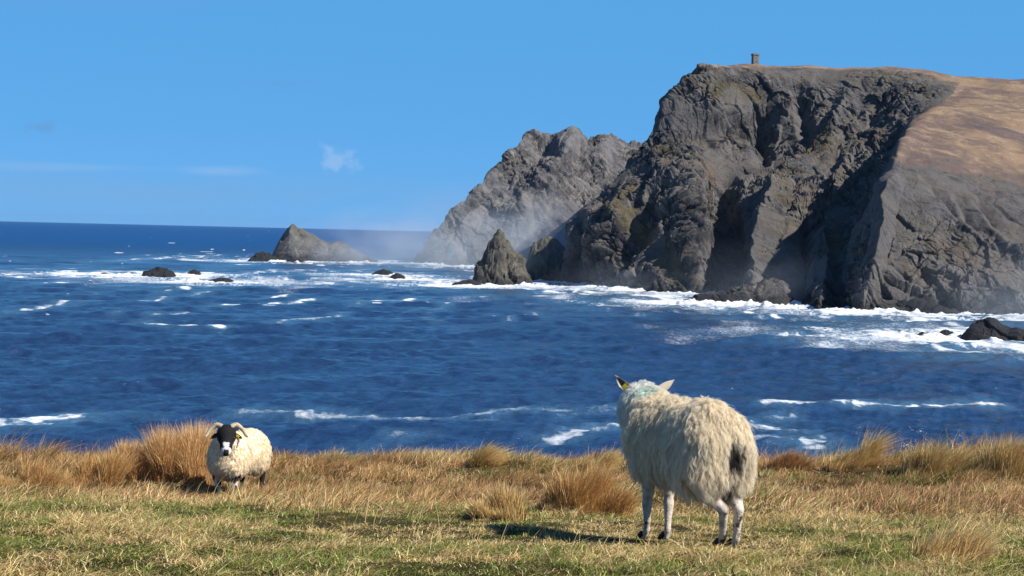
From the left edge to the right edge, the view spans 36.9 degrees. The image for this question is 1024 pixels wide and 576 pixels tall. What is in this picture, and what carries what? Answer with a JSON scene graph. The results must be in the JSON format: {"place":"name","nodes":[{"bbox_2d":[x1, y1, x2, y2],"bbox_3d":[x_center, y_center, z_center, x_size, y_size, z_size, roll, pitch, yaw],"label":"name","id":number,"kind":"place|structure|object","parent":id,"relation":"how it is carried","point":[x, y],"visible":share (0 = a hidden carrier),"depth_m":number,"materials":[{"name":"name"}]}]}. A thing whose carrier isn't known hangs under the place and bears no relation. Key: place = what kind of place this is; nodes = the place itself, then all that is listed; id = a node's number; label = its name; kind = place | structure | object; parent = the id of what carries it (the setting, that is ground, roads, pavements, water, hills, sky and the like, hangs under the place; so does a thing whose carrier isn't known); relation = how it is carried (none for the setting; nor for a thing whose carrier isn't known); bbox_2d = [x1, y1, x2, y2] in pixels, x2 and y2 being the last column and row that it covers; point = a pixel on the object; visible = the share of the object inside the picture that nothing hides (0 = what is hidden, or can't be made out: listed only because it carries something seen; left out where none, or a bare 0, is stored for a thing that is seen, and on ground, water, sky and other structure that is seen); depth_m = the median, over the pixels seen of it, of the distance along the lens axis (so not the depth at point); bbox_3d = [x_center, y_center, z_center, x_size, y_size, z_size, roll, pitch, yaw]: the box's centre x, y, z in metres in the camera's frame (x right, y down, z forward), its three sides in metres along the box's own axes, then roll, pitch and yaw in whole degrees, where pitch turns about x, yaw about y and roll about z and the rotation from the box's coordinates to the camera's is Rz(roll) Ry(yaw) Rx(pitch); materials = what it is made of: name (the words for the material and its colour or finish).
{"place":"outdoors","nodes":[
{"label":"outdoors","id":0,"kind":"place"},
{"bbox_2d":[0,221,1023,459],"bbox_3d":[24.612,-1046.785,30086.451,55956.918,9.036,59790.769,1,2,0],"label":"sea","id":1,"kind":"structure","parent":0,"point":[323,356],"depth_m":622.60,"materials":[{"name":"liquid"}]},
{"bbox_2d":[141,267,175,276],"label":"tidal rock","id":2,"kind":"object","parent":1,"relation":"in","point":[159,272],"visible":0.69,"depth_m":1426.22,"materials":[{"name":"grey stone"}]},
{"bbox_2d":[187,269,200,274],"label":"tidal rock","id":3,"kind":"object","parent":1,"relation":"in","point":[195,272],"visible":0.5,"depth_m":1506.26,"materials":[{"name":"grey stone"}]},
{"bbox_2d":[209,278,232,281],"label":"tidal rock","id":4,"kind":"object","parent":1,"relation":"in","point":[223,280],"visible":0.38,"depth_m":1336.38,"materials":[{"name":"grey stone"}]},
{"bbox_2d":[248,252,276,261],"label":"tidal rock","id":5,"kind":"object","parent":1,"relation":"in","point":[262,256],"visible":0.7,"depth_m":2173.71,"materials":[{"name":"grey stone"}]},
{"bbox_2d":[286,257,304,261],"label":"tidal rock","id":6,"kind":"object","parent":1,"relation":"in","point":[293,259],"visible":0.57,"depth_m":2181.64,"materials":[{"name":"grey stone"}]},
{"bbox_2d":[272,224,377,261],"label":"islet","id":7,"kind":"object","parent":1,"relation":"in","point":[295,241],"visible":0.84,"depth_m":2243.22,"materials":[{"name":"grey stone"}]},
{"bbox_2d":[371,269,392,274],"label":"tidal rock","id":8,"kind":"object","parent":1,"relation":"in","point":[383,272],"visible":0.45,"depth_m":1649.16,"materials":[{"name":"grey stone"}]},
{"bbox_2d":[389,273,405,278],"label":"tidal rock","id":9,"kind":"object","parent":1,"relation":"in","point":[397,276],"visible":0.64,"depth_m":1533.37,"materials":[{"name":"grey stone"}]},
{"bbox_2d":[451,279,480,284],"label":"reef","id":10,"kind":"object","parent":1,"relation":"in","point":[471,281],"visible":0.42,"depth_m":1398.05},
{"bbox_2d":[472,229,531,284],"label":"sea stack","id":11,"kind":"object","parent":1,"relation":"in","point":[501,262],"visible":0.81,"depth_m":1428.61,"materials":[{"name":"grey stone"}]},
{"bbox_2d":[525,236,564,280],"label":"rock outcrop","id":12,"kind":"object","parent":1,"relation":"in","point":[545,258],"visible":0.54,"depth_m":1574.37,"materials":[{"name":"grey stone"}]},
{"bbox_2d":[686,278,794,304],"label":"reef","id":13,"kind":"object","parent":1,"relation":"in","point":[774,291],"visible":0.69,"depth_m":1139.06},
{"bbox_2d":[894,298,959,313],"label":"reef","id":14,"kind":"object","parent":1,"relation":"in","point":[921,305],"visible":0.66,"depth_m":1062.84},
{"bbox_2d":[939,329,953,335],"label":"tidal rock","id":15,"kind":"object","parent":1,"relation":"in","point":[945,332],"visible":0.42,"depth_m":810.08,"materials":[{"name":"grey stone"}]},
{"bbox_2d":[960,317,1023,340],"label":"tidal rock","id":16,"kind":"object","parent":1,"relation":"in","point":[985,328],"visible":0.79,"depth_m":795.54,"materials":[{"name":"grey stone"}]},
{"bbox_2d":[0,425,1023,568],"bbox_3d":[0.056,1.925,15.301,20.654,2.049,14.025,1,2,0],"label":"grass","id":17,"kind":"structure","parent":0,"point":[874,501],"depth_m":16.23,"materials":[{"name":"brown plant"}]},
{"bbox_2d":[0,459,1023,575],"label":"ground","id":18,"kind":"structure","parent":0,"point":[399,521],"depth_m":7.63,"materials":[{"name":"plant"}]},
{"bbox_2d":[0,450,73,491],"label":"grass tussock","id":19,"kind":"object","parent":18,"relation":"on","point":[41,473],"depth_m":11.82,"materials":[{"name":"brown plant"}]},
{"bbox_2d":[62,445,145,488],"bbox_3d":[-4.112,1.802,15.571,0.984,0.464,0.681,1,2,0],"label":"grass tussock","id":20,"kind":"object","parent":18,"relation":"on","point":[110,467],"depth_m":15.48,"materials":[{"name":"brown plant"}]},
{"bbox_2d":[104,436,148,480],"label":"grass tussock","id":21,"kind":"object","parent":18,"relation":"on","point":[138,474],"depth_m":15.78,"materials":[{"name":"brown plant"}]},
{"bbox_2d":[133,417,200,481],"bbox_3d":[-3.549,1.647,15.902,0.853,0.712,0.991,1,2,0],"label":"grass tussock","id":22,"kind":"object","parent":18,"relation":"on","point":[160,463],"depth_m":15.73,"materials":[{"name":"beige plant"}]},
{"bbox_2d":[161,419,217,484],"bbox_3d":[-3.279,1.671,16.018,1.000,0.733,1.024,1,2,0],"label":"grass tussock","id":23,"kind":"object","parent":18,"relation":"on","point":[193,465],"depth_m":15.78,"materials":[{"name":"beige plant"}]},
{"bbox_2d":[205,422,271,495],"bbox_3d":[-2.684,1.673,15.075,0.491,0.789,0.999,2,2,17],"label":"sheep","id":24,"kind":"object","parent":18,"relation":"on","point":[240,454],"visible":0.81,"depth_m":14.84},
{"bbox_2d":[446,455,465,467],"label":"grass tussock","id":25,"kind":"object","parent":18,"relation":"on","point":[453,463],"depth_m":18.95,"materials":[{"name":"brown plant"}]},
{"bbox_2d":[463,439,525,468],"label":"grass tussock","id":26,"kind":"object","parent":18,"relation":"on","point":[486,457],"depth_m":18.82,"materials":[{"name":"beige plant"}]},
{"bbox_2d":[460,478,531,520],"bbox_3d":[-0.095,1.188,8.624,0.386,0.292,0.418,2,2,21],"label":"grass tussock","id":27,"kind":"object","parent":18,"relation":"on","point":[509,504],"depth_m":8.60,"materials":[{"name":"beige plant"}]},
{"bbox_2d":[532,458,641,517],"bbox_3d":[0.505,1.204,9.242,0.743,0.389,0.575,1,2,-21],"label":"grass tussock","id":28,"kind":"object","parent":18,"relation":"on","point":[594,491],"depth_m":9.14,"materials":[{"name":"brown plant"}]},
{"bbox_2d":[572,446,626,474],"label":"grass tussock","id":29,"kind":"object","parent":18,"relation":"on","point":[611,458],"depth_m":18.75,"materials":[{"name":"beige plant"}]},
{"bbox_2d":[616,468,640,489],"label":"grass tussock","id":30,"kind":"object","parent":18,"relation":"on","point":[626,477],"depth_m":15.90,"materials":[{"name":"brown plant"}]},
{"bbox_2d":[615,375,758,546],"bbox_3d":[0.762,0.842,7.325,0.336,0.796,0.913,0,2,-31],"label":"sheep","id":31,"kind":"object","parent":18,"relation":"on","point":[704,450],"visible":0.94,"depth_m":7.02},
{"bbox_2d":[760,447,817,472],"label":"grass tussock","id":32,"kind":"object","parent":18,"relation":"on","point":[789,461],"depth_m":18.69,"materials":[{"name":"brown plant"}]},
{"bbox_2d":[821,424,910,471],"bbox_3d":[4.357,1.934,18.758,1.133,0.661,0.740,2,2,10],"label":"grass tussock","id":33,"kind":"object","parent":18,"relation":"on","point":[869,454],"depth_m":18.64,"materials":[{"name":"beige plant"}]},
{"bbox_2d":[899,436,986,477],"bbox_3d":[5.148,1.978,18.059,1.174,0.558,0.749,1,2,0],"label":"grass tussock","id":34,"kind":"object","parent":18,"relation":"on","point":[932,457],"depth_m":18.00,"materials":[{"name":"beige plant"}]},
{"bbox_2d":[908,512,1014,563],"bbox_3d":[2.017,1.116,6.859,0.500,0.267,0.419,1,2,0],"label":"grass tussock","id":35,"kind":"object","parent":18,"relation":"on","point":[964,543],"depth_m":6.81,"materials":[{"name":"beige plant"}]},
{"bbox_2d":[966,428,1023,481],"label":"grass tussock","id":36,"kind":"object","parent":18,"relation":"on","point":[1010,456],"depth_m":17.54,"materials":[{"name":"beige plant"}]},
{"bbox_2d":[0,0,1023,230],"label":"sky","id":37,"kind":"structure","parent":0,"point":[310,114],"materials":[{"name":"blue"}]},
{"bbox_2d":[414,126,643,265],"bbox_3d":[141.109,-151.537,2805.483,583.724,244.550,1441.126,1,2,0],"label":"headland","id":38,"kind":"structure","parent":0,"point":[536,185],"depth_m":2341.11,"materials":[{"name":"grey stone"}]},
{"bbox_2d":[556,63,1023,314],"bbox_3d":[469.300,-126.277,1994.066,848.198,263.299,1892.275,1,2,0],"label":"headland","id":39,"kind":"structure","parent":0,"point":[861,188],"depth_m":1415.95,"materials":[{"name":"grey stone"}]},
{"bbox_2d":[751,53,759,63],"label":"signal tower","id":40,"kind":"structure","parent":39,"relation":"on","point":[755,58],"depth_m":1681.27,"materials":[{"name":"stone"}]}
]}

